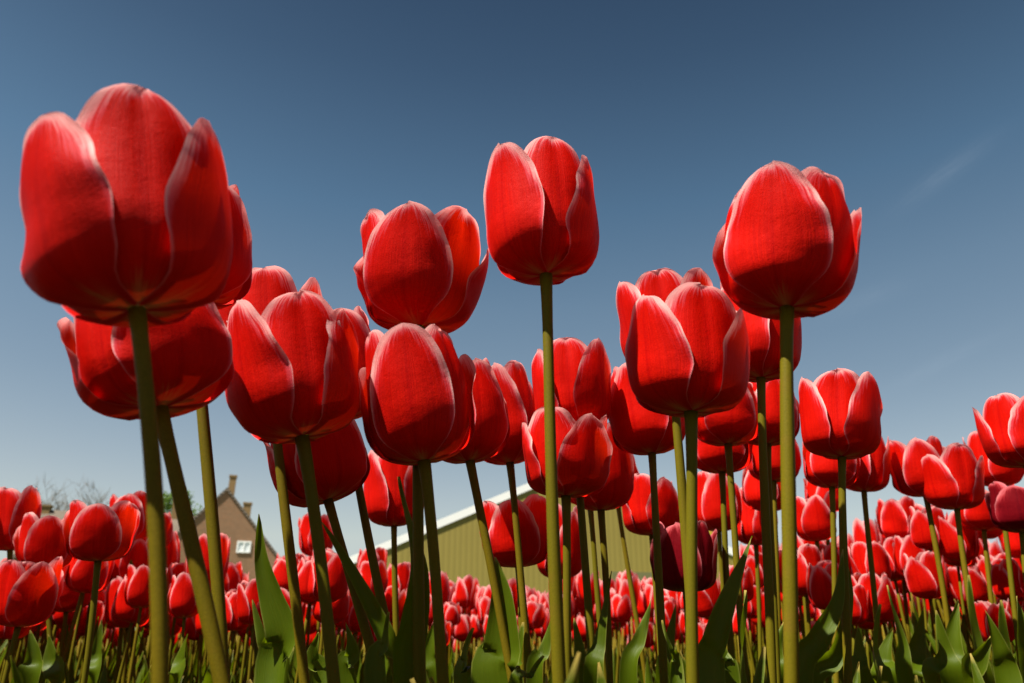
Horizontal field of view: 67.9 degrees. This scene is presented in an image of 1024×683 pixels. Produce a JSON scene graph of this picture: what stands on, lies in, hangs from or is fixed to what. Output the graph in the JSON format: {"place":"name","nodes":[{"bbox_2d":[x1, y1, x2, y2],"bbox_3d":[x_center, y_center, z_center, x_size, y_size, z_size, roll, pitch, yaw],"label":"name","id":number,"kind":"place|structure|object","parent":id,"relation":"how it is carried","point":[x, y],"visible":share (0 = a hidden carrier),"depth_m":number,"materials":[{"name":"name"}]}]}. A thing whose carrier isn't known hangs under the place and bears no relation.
{"place":"outdoors","nodes":[
{"label":"outdoors","id":0,"kind":"place"},
{"bbox_2d":[0,0,1023,561],"label":"sky","id":1,"kind":"structure","parent":0,"point":[322,114],"materials":[{"name":"blue"}]},
{"bbox_2d":[350,483,732,593],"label":"barn","id":2,"kind":"structure","parent":0,"point":[461,553],"depth_m":38.26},
{"label":"meadow","id":3,"kind":"structure","parent":0,"visible":0},
{"bbox_2d":[13,475,276,580],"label":"brick farmhouse","id":4,"kind":"object","parent":3,"relation":"on","point":[237,525],"visible":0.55,"depth_m":49.27,"materials":[{"name":"brick"}]},
{"bbox_3d":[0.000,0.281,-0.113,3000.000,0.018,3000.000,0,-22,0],"label":"ground","id":5,"kind":"structure","parent":0,"visible":0},
{"bbox_2d":[0,625,32,682],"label":"tulip","id":6,"kind":"object","parent":5,"relation":"on","point":[6,632],"visible":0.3,"depth_m":0.94,"materials":[{"name":"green plant"}]},
{"bbox_2d":[0,485,45,682],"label":"tulip","id":7,"kind":"object","parent":5,"relation":"on","point":[16,506],"visible":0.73,"depth_m":1.01,"materials":[{"name":"red plant"}]},
{"bbox_2d":[0,556,63,682],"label":"tulip","id":8,"kind":"object","parent":5,"relation":"on","point":[30,593],"visible":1,"depth_m":0.83,"materials":[{"name":"red plant"}]},
{"bbox_2d":[12,512,106,682],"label":"tulip","id":9,"kind":"object","parent":5,"relation":"on","point":[35,539],"visible":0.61,"depth_m":0.92,"materials":[{"name":"red plant"}]},
{"bbox_2d":[14,559,114,682],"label":"tulip","id":10,"kind":"object","parent":5,"relation":"on","point":[78,576],"visible":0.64,"depth_m":1.04,"materials":[{"name":"red plant"}]},
{"bbox_2d":[42,567,90,682],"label":"tulip","id":11,"kind":"object","parent":5,"relation":"on","point":[53,661],"visible":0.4,"depth_m":1.14,"materials":[{"name":"red plant"}]},
{"bbox_2d":[10,500,139,682],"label":"tulip","id":12,"kind":"object","parent":5,"relation":"on","point":[97,534],"visible":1,"depth_m":0.77,"materials":[{"name":"red plant"}]},
{"bbox_2d":[63,601,115,682],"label":"tulip","id":13,"kind":"object","parent":5,"relation":"on","point":[71,678],"visible":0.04,"depth_m":1.17,"materials":[{"name":"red plant"}]},
{"bbox_2d":[74,601,104,682],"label":"tulip","id":14,"kind":"object","parent":5,"relation":"on","point":[99,613],"visible":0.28,"depth_m":1.35,"materials":[{"name":"red plant"}]},
{"bbox_2d":[98,564,149,682],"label":"tulip","id":15,"kind":"object","parent":5,"relation":"on","point":[137,590],"visible":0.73,"depth_m":1.01,"materials":[{"name":"red plant"}]},
{"bbox_2d":[19,83,232,682],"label":"tulip","id":16,"kind":"object","parent":5,"relation":"on","point":[124,199],"visible":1,"depth_m":0.24,"materials":[{"name":"red plant"}]},
{"bbox_2d":[109,539,148,682],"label":"tulip","id":17,"kind":"object","parent":5,"relation":"on","point":[138,554],"visible":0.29,"depth_m":1.15,"materials":[{"name":"red plant"}]},
{"bbox_2d":[114,575,150,682],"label":"tulip","id":18,"kind":"object","parent":5,"relation":"on","point":[124,611],"visible":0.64,"depth_m":1.04,"materials":[{"name":"red plant"}]},
{"bbox_2d":[88,576,184,682],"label":"tulip","id":19,"kind":"object","parent":5,"relation":"on","point":[113,621],"visible":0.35,"depth_m":1.09,"materials":[{"name":"red plant"}]},
{"bbox_2d":[109,491,188,682],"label":"tulip","id":20,"kind":"object","parent":5,"relation":"on","point":[137,499],"visible":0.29,"depth_m":1.16,"materials":[{"name":"red plant"}]},
{"bbox_2d":[121,531,187,682],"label":"tulip","id":21,"kind":"object","parent":5,"relation":"on","point":[178,664],"visible":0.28,"depth_m":0.88,"materials":[{"name":"red plant"}]},
{"bbox_2d":[143,512,172,682],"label":"tulip","id":22,"kind":"object","parent":5,"relation":"on","point":[169,527],"visible":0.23,"depth_m":1.29,"materials":[{"name":"red plant"}]},
{"bbox_2d":[138,562,197,682],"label":"tulip","id":23,"kind":"object","parent":5,"relation":"on","point":[176,569],"visible":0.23,"depth_m":1.30,"materials":[{"name":"red plant"}]},
{"bbox_2d":[168,572,208,682],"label":"tulip","id":24,"kind":"object","parent":5,"relation":"on","point":[182,602],"visible":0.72,"depth_m":1.00,"materials":[{"name":"red plant"}]},
{"bbox_2d":[184,615,203,682],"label":"tulip","id":25,"kind":"object","parent":5,"relation":"on","point":[191,631],"visible":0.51,"depth_m":1.31,"materials":[{"name":"red plant"}]},
{"bbox_2d":[184,533,229,682],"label":"tulip","id":26,"kind":"object","parent":5,"relation":"on","point":[225,543],"visible":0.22,"depth_m":1.22,"materials":[{"name":"red plant"}]},
{"bbox_2d":[195,561,242,653],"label":"tulip","id":27,"kind":"object","parent":5,"relation":"on","point":[235,573],"visible":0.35,"depth_m":1.64,"materials":[{"name":"red plant"}]},
{"bbox_2d":[225,591,248,669],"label":"tulip","id":28,"kind":"object","parent":5,"relation":"on","point":[234,623],"visible":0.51,"depth_m":1.03,"materials":[{"name":"red plant"}]},
{"bbox_2d":[196,184,294,682],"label":"tulip","id":29,"kind":"object","parent":5,"relation":"on","point":[275,639],"visible":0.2,"depth_m":0.44,"materials":[{"name":"red plant"}]},
{"bbox_2d":[237,579,262,679],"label":"tulip","id":30,"kind":"object","parent":5,"relation":"on","point":[247,594],"visible":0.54,"depth_m":0.97,"materials":[{"name":"red plant"}]},
{"bbox_2d":[218,266,326,682],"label":"tulip","id":31,"kind":"object","parent":5,"relation":"on","point":[269,284],"visible":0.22,"depth_m":0.48,"materials":[{"name":"red plant"}]},
{"bbox_2d":[250,557,299,662],"bbox_3d":[-0.409,0.583,1.251,0.074,0.447,0.082,4,-22,-9],"label":"tulip","id":32,"kind":"object","parent":5,"relation":"on","point":[279,569],"visible":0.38,"depth_m":1.31,"materials":[{"name":"red plant"}]},
{"bbox_2d":[225,289,358,682],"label":"tulip","id":33,"kind":"object","parent":5,"relation":"on","point":[295,375],"visible":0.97,"depth_m":0.37,"materials":[{"name":"red plant"}]},
{"bbox_2d":[284,557,313,682],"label":"tulip","id":34,"kind":"object","parent":5,"relation":"on","point":[303,567],"visible":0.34,"depth_m":1.07,"materials":[{"name":"red plant"}]},
{"bbox_2d":[288,588,348,682],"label":"tulip","id":35,"kind":"object","parent":5,"relation":"on","point":[340,608],"visible":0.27,"depth_m":1.07,"materials":[{"name":"red plant"}]},
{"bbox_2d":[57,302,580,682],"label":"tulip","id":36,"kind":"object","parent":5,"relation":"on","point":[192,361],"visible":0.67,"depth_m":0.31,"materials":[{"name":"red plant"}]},
{"bbox_2d":[308,550,347,682],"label":"tulip","id":37,"kind":"object","parent":5,"relation":"on","point":[338,583],"visible":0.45,"depth_m":0.99,"materials":[{"name":"red plant"}]},
{"bbox_2d":[298,513,360,682],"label":"tulip","id":38,"kind":"object","parent":5,"relation":"on","point":[305,543],"visible":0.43,"depth_m":1.44,"materials":[{"name":"red plant"}]},
{"bbox_2d":[263,419,434,682],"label":"tulip","id":39,"kind":"object","parent":5,"relation":"on","point":[341,462],"visible":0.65,"depth_m":0.49,"materials":[{"name":"red plant"}]},
{"bbox_2d":[343,595,369,641],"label":"tulip","id":40,"kind":"object","parent":5,"relation":"on","point":[350,620],"visible":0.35,"depth_m":1.26,"materials":[{"name":"red plant"}]},
{"bbox_2d":[334,306,392,682],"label":"tulip","id":41,"kind":"object","parent":5,"relation":"on","point":[348,657],"visible":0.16,"depth_m":0.53,"materials":[{"name":"red plant"}]},
{"bbox_2d":[356,547,386,569],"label":"tulip","id":42,"kind":"object","parent":5,"relation":"on","point":[381,553],"visible":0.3,"depth_m":1.66,"materials":[{"name":"red plant"}]},
{"bbox_2d":[358,560,390,682],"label":"tulip","id":43,"kind":"object","parent":5,"relation":"on","point":[365,571],"visible":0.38,"depth_m":1.43,"materials":[{"name":"red plant"}]},
{"bbox_2d":[385,586,406,682],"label":"tulip","id":44,"kind":"object","parent":5,"relation":"on","point":[401,596],"visible":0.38,"depth_m":1.47,"materials":[{"name":"red plant"}]},
{"bbox_2d":[387,561,409,624],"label":"tulip","id":45,"kind":"object","parent":5,"relation":"on","point":[403,568],"visible":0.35,"depth_m":1.52,"materials":[{"name":"red plant"}]},
{"bbox_2d":[363,450,436,682],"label":"tulip","id":46,"kind":"object","parent":5,"relation":"on","point":[382,498],"visible":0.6,"depth_m":0.79,"materials":[{"name":"red plant"}]},
{"bbox_2d":[353,201,488,682],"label":"tulip","id":47,"kind":"object","parent":5,"relation":"on","point":[418,264],"visible":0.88,"depth_m":0.43,"materials":[{"name":"red plant"}]},
{"bbox_2d":[443,601,460,682],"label":"tulip","id":48,"kind":"object","parent":5,"relation":"on","point":[452,612],"visible":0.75,"depth_m":1.77,"materials":[{"name":"red plant"}]},
{"bbox_2d":[358,323,547,682],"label":"tulip","id":49,"kind":"object","parent":5,"relation":"on","point":[417,404],"visible":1,"depth_m":0.39,"materials":[{"name":"red plant"}]},
{"bbox_2d":[443,358,523,682],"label":"tulip","id":50,"kind":"object","parent":5,"relation":"on","point":[496,657],"visible":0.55,"depth_m":0.55,"materials":[{"name":"red plant"}]},
{"bbox_2d":[410,136,598,682],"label":"tulip","id":51,"kind":"object","parent":5,"relation":"on","point":[542,225],"visible":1,"depth_m":0.41,"materials":[{"name":"red plant"}]},
{"bbox_2d":[0,518,1021,682],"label":"distant tulips","id":52,"kind":"object","parent":5,"relation":"on","point":[470,595],"visible":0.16,"depth_m":1.95,"materials":[{"name":"red plant"}]},
{"bbox_2d":[475,494,547,682],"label":"tulip","id":53,"kind":"object","parent":5,"relation":"on","point":[532,518],"visible":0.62,"depth_m":0.68,"materials":[{"name":"red plant"}]},
{"bbox_2d":[485,360,544,682],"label":"tulip","id":54,"kind":"object","parent":5,"relation":"on","point":[515,385],"visible":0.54,"depth_m":0.66,"materials":[{"name":"red plant"}]},
{"bbox_2d":[526,598,545,650],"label":"tulip","id":55,"kind":"object","parent":5,"relation":"on","point":[536,615],"visible":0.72,"depth_m":1.75,"materials":[{"name":"red plant"}]},
{"bbox_2d":[537,504,586,653],"bbox_3d":[0.059,0.436,0.917,0.140,0.472,0.071,9,-24,-22],"label":"tulip","id":56,"kind":"object","parent":5,"relation":"on","point":[576,567],"visible":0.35,"depth_m":0.96,"materials":[{"name":"red plant"}]},
{"bbox_2d":[522,407,612,682],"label":"tulip","id":57,"kind":"object","parent":5,"relation":"on","point":[584,448],"visible":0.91,"depth_m":0.55,"materials":[{"name":"red plant"}]},
{"bbox_2d":[531,337,610,682],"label":"tulip","id":58,"kind":"object","parent":5,"relation":"on","point":[582,377],"visible":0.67,"depth_m":0.59,"materials":[{"name":"red plant"}]},
{"bbox_2d":[571,499,606,682],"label":"tulip","id":59,"kind":"object","parent":5,"relation":"on","point":[594,563],"visible":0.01,"depth_m":0.84,"materials":[{"name":"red plant"}]},
{"bbox_2d":[571,423,634,682],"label":"tulip","id":60,"kind":"object","parent":5,"relation":"on","point":[616,492],"visible":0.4,"depth_m":0.69,"materials":[{"name":"red plant"}]},
{"bbox_2d":[611,594,631,682],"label":"tulip","id":61,"kind":"object","parent":5,"relation":"on","point":[621,611],"visible":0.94,"depth_m":1.78,"materials":[{"name":"red plant"}]},
{"bbox_2d":[616,455,645,682],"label":"tulip","id":62,"kind":"object","parent":5,"relation":"on","point":[630,585],"visible":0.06,"depth_m":0.97,"materials":[{"name":"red plant"}]},
{"bbox_2d":[608,362,684,682],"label":"tulip","id":63,"kind":"object","parent":5,"relation":"on","point":[637,428],"visible":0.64,"depth_m":0.60,"materials":[{"name":"red plant"}]},
{"bbox_2d":[622,473,679,682],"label":"tulip","id":64,"kind":"object","parent":5,"relation":"on","point":[637,512],"visible":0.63,"depth_m":0.82,"materials":[{"name":"red plant"}]},
{"bbox_2d":[597,282,751,682],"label":"tulip","id":65,"kind":"object","parent":5,"relation":"on","point":[687,352],"visible":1,"depth_m":0.39,"materials":[{"name":"red plant"}]},
{"bbox_2d":[650,520,716,634],"bbox_3d":[0.163,0.368,0.673,0.080,0.418,0.170,-11,-24,26],"label":"tulip","id":66,"kind":"object","parent":5,"relation":"on","point":[672,561],"visible":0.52,"depth_m":0.72,"materials":[{"name":"red plant"}]},
{"bbox_2d":[616,268,765,682],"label":"tulip","id":67,"kind":"object","parent":5,"relation":"on","point":[662,284],"visible":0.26,"depth_m":0.52,"materials":[{"name":"red plant"}]},
{"bbox_2d":[655,471,741,665],"bbox_3d":[0.247,0.427,0.960,0.126,0.520,0.093,0,-22,0],"label":"tulip","id":68,"kind":"object","parent":5,"relation":"on","point":[709,508],"visible":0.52,"depth_m":1.00,"materials":[{"name":"red plant"}]},
{"bbox_2d":[698,578,720,617],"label":"tulip","id":69,"kind":"object","parent":5,"relation":"on","point":[707,599],"visible":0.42,"depth_m":1.18,"materials":[{"name":"red plant"}]},
{"bbox_2d":[667,439,752,681],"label":"tulip","id":70,"kind":"object","parent":5,"relation":"on","point":[711,458],"visible":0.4,"depth_m":0.77,"materials":[{"name":"red plant"}]},
{"bbox_2d":[698,382,757,682],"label":"tulip","id":71,"kind":"object","parent":5,"relation":"on","point":[737,425],"visible":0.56,"depth_m":0.69,"materials":[{"name":"red plant"}]},
{"bbox_2d":[680,379,799,682],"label":"tulip","id":72,"kind":"object","parent":5,"relation":"on","point":[773,410],"visible":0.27,"depth_m":0.74,"materials":[{"name":"red plant"}]},
{"bbox_2d":[719,565,765,682],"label":"tulip","id":73,"kind":"object","parent":5,"relation":"on","point":[747,582],"visible":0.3,"depth_m":1.24,"materials":[{"name":"red plant"}]},
{"bbox_2d":[739,552,766,669],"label":"tulip","id":74,"kind":"object","parent":5,"relation":"on","point":[750,561],"visible":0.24,"depth_m":1.49,"materials":[{"name":"red plant"}]},
{"bbox_2d":[747,585,761,682],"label":"tulip","id":75,"kind":"object","parent":5,"relation":"on","point":[752,609],"visible":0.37,"depth_m":1.33,"materials":[{"name":"red plant"}]},
{"bbox_2d":[737,487,777,660],"bbox_3d":[0.327,0.464,1.049,0.126,0.518,0.081,-13,-25,29],"label":"tulip","id":76,"kind":"object","parent":5,"relation":"on","point":[749,526],"visible":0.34,"depth_m":1.09,"materials":[{"name":"red plant"}]},
{"bbox_2d":[720,282,801,682],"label":"tulip","id":77,"kind":"object","parent":5,"relation":"on","point":[764,337],"visible":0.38,"depth_m":0.54,"materials":[{"name":"red plant"}]},
{"bbox_2d":[742,466,780,510],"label":"tulip","id":78,"kind":"object","parent":5,"relation":"on","point":[751,491],"visible":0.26,"depth_m":1.05,"materials":[{"name":"red plant"}]},
{"bbox_2d":[748,439,801,682],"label":"tulip","id":79,"kind":"object","parent":5,"relation":"on","point":[753,467],"visible":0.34,"depth_m":0.92,"materials":[{"name":"red plant"}]},
{"bbox_2d":[712,160,887,682],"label":"tulip","id":80,"kind":"object","parent":5,"relation":"on","point":[786,248],"visible":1,"depth_m":0.35,"materials":[{"name":"red plant"}]},
{"bbox_2d":[797,543,823,632],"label":"tulip","id":81,"kind":"object","parent":5,"relation":"on","point":[810,554],"visible":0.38,"depth_m":1.01,"materials":[{"name":"red plant"}]},
{"bbox_2d":[796,491,836,682],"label":"tulip","id":82,"kind":"object","parent":5,"relation":"on","point":[813,518],"visible":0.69,"depth_m":1.21,"materials":[{"name":"red plant"}]},
{"bbox_2d":[803,478,838,643],"bbox_3d":[0.486,0.490,1.188,0.143,0.574,0.132,-8,-23,18],"label":"tulip","id":83,"kind":"object","parent":5,"relation":"on","point":[810,490],"visible":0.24,"depth_m":1.28,"materials":[{"name":"red plant"}]},
{"bbox_2d":[802,441,859,682],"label":"tulip","id":84,"kind":"object","parent":5,"relation":"on","point":[821,471],"visible":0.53,"depth_m":0.88,"materials":[{"name":"red plant"}]},
{"bbox_2d":[806,560,864,682],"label":"tulip","id":85,"kind":"object","parent":5,"relation":"on","point":[819,582],"visible":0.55,"depth_m":0.94,"materials":[{"name":"red plant"}]},
{"bbox_2d":[798,368,882,682],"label":"tulip","id":86,"kind":"object","parent":5,"relation":"on","point":[840,409],"visible":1,"depth_m":0.60,"materials":[{"name":"red plant"}]},
{"bbox_2d":[851,584,868,651],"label":"tulip","id":87,"kind":"object","parent":5,"relation":"on","point":[860,607],"visible":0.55,"depth_m":1.00,"materials":[{"name":"red plant"}]},
{"bbox_2d":[851,572,897,642],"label":"tulip","id":88,"kind":"object","parent":5,"relation":"on","point":[882,583],"visible":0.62,"depth_m":1.01,"materials":[{"name":"red plant"}]},
{"bbox_2d":[846,436,918,682],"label":"tulip","id":89,"kind":"object","parent":5,"relation":"on","point":[874,474],"visible":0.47,"depth_m":0.92,"materials":[{"name":"red plant"}]},
{"bbox_2d":[848,541,930,682],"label":"tulip","id":90,"kind":"object","parent":5,"relation":"on","point":[857,553],"visible":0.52,"depth_m":1.13,"materials":[{"name":"red plant"}]},
{"bbox_2d":[870,496,925,682],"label":"tulip","id":91,"kind":"object","parent":5,"relation":"on","point":[892,516],"visible":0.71,"depth_m":1.32,"materials":[{"name":"red plant"}]},
{"bbox_2d":[852,436,949,682],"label":"tulip","id":92,"kind":"object","parent":5,"relation":"on","point":[906,472],"visible":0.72,"depth_m":0.92,"materials":[{"name":"red plant"}]},
{"bbox_2d":[883,537,919,682],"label":"tulip","id":93,"kind":"object","parent":5,"relation":"on","point":[896,576],"visible":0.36,"depth_m":1.31,"materials":[{"name":"red plant"}]},
{"bbox_2d":[892,535,927,682],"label":"tulip","id":94,"kind":"object","parent":5,"relation":"on","point":[906,546],"visible":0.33,"depth_m":1.24,"materials":[{"name":"red plant"}]},
{"bbox_2d":[903,551,947,682],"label":"tulip","id":95,"kind":"object","parent":5,"relation":"on","point":[921,575],"visible":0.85,"depth_m":1.01,"materials":[{"name":"red plant"}]},
{"bbox_2d":[908,506,947,682],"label":"tulip","id":96,"kind":"object","parent":5,"relation":"on","point":[919,530],"visible":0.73,"depth_m":1.15,"materials":[{"name":"red plant"}]},
{"bbox_2d":[929,555,974,652],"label":"tulip","id":97,"kind":"object","parent":5,"relation":"on","point":[954,563],"visible":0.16,"depth_m":1.20,"materials":[{"name":"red plant"}]},
{"bbox_2d":[921,442,990,682],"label":"tulip","id":98,"kind":"object","parent":5,"relation":"on","point":[954,474],"visible":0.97,"depth_m":0.88,"materials":[{"name":"red plant"}]},
{"bbox_2d":[938,511,993,672],"bbox_3d":[0.680,0.494,1.089,0.066,0.491,0.102,-14,-26,31],"label":"tulip","id":99,"kind":"object","parent":5,"relation":"on","point":[949,549],"visible":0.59,"depth_m":1.13,"materials":[{"name":"red plant"}]},
{"bbox_2d":[946,563,991,666],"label":"tulip","id":100,"kind":"object","parent":5,"relation":"on","point":[979,585],"visible":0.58,"depth_m":1.26,"materials":[{"name":"red plant"}]},
{"bbox_2d":[945,490,997,661],"bbox_3d":[0.566,0.413,0.924,0.102,0.519,0.412,-18,-28,37],"label":"tulip","id":101,"kind":"object","parent":5,"relation":"on","point":[977,518],"visible":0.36,"depth_m":1.09,"materials":[{"name":"red plant"}]},
{"bbox_2d":[962,431,1023,682],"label":"tulip","id":102,"kind":"object","parent":5,"relation":"on","point":[1004,475],"visible":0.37,"depth_m":0.97,"materials":[{"name":"red plant"}]},
{"bbox_2d":[974,600,1014,642],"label":"tulip","id":103,"kind":"object","parent":5,"relation":"on","point":[992,610],"visible":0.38,"depth_m":0.97,"materials":[{"name":"red plant"}]},
{"bbox_2d":[969,393,1023,682],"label":"tulip","id":104,"kind":"object","parent":5,"relation":"on","point":[1000,426],"visible":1,"depth_m":0.68,"materials":[{"name":"red plant"}]},
{"bbox_2d":[984,481,1023,581],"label":"tulip","id":105,"kind":"object","parent":5,"relation":"on","point":[1004,504],"visible":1,"depth_m":0.93,"materials":[{"name":"red plant"}]},
{"bbox_2d":[991,559,1023,673],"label":"tulip","id":106,"kind":"object","parent":5,"relation":"on","point":[1000,581],"visible":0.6,"depth_m":1.09,"materials":[{"name":"red plant"}]},
{"bbox_2d":[998,532,1021,650],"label":"tulip","id":107,"kind":"object","parent":5,"relation":"on","point":[1014,540],"visible":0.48,"depth_m":1.48,"materials":[{"name":"red plant"}]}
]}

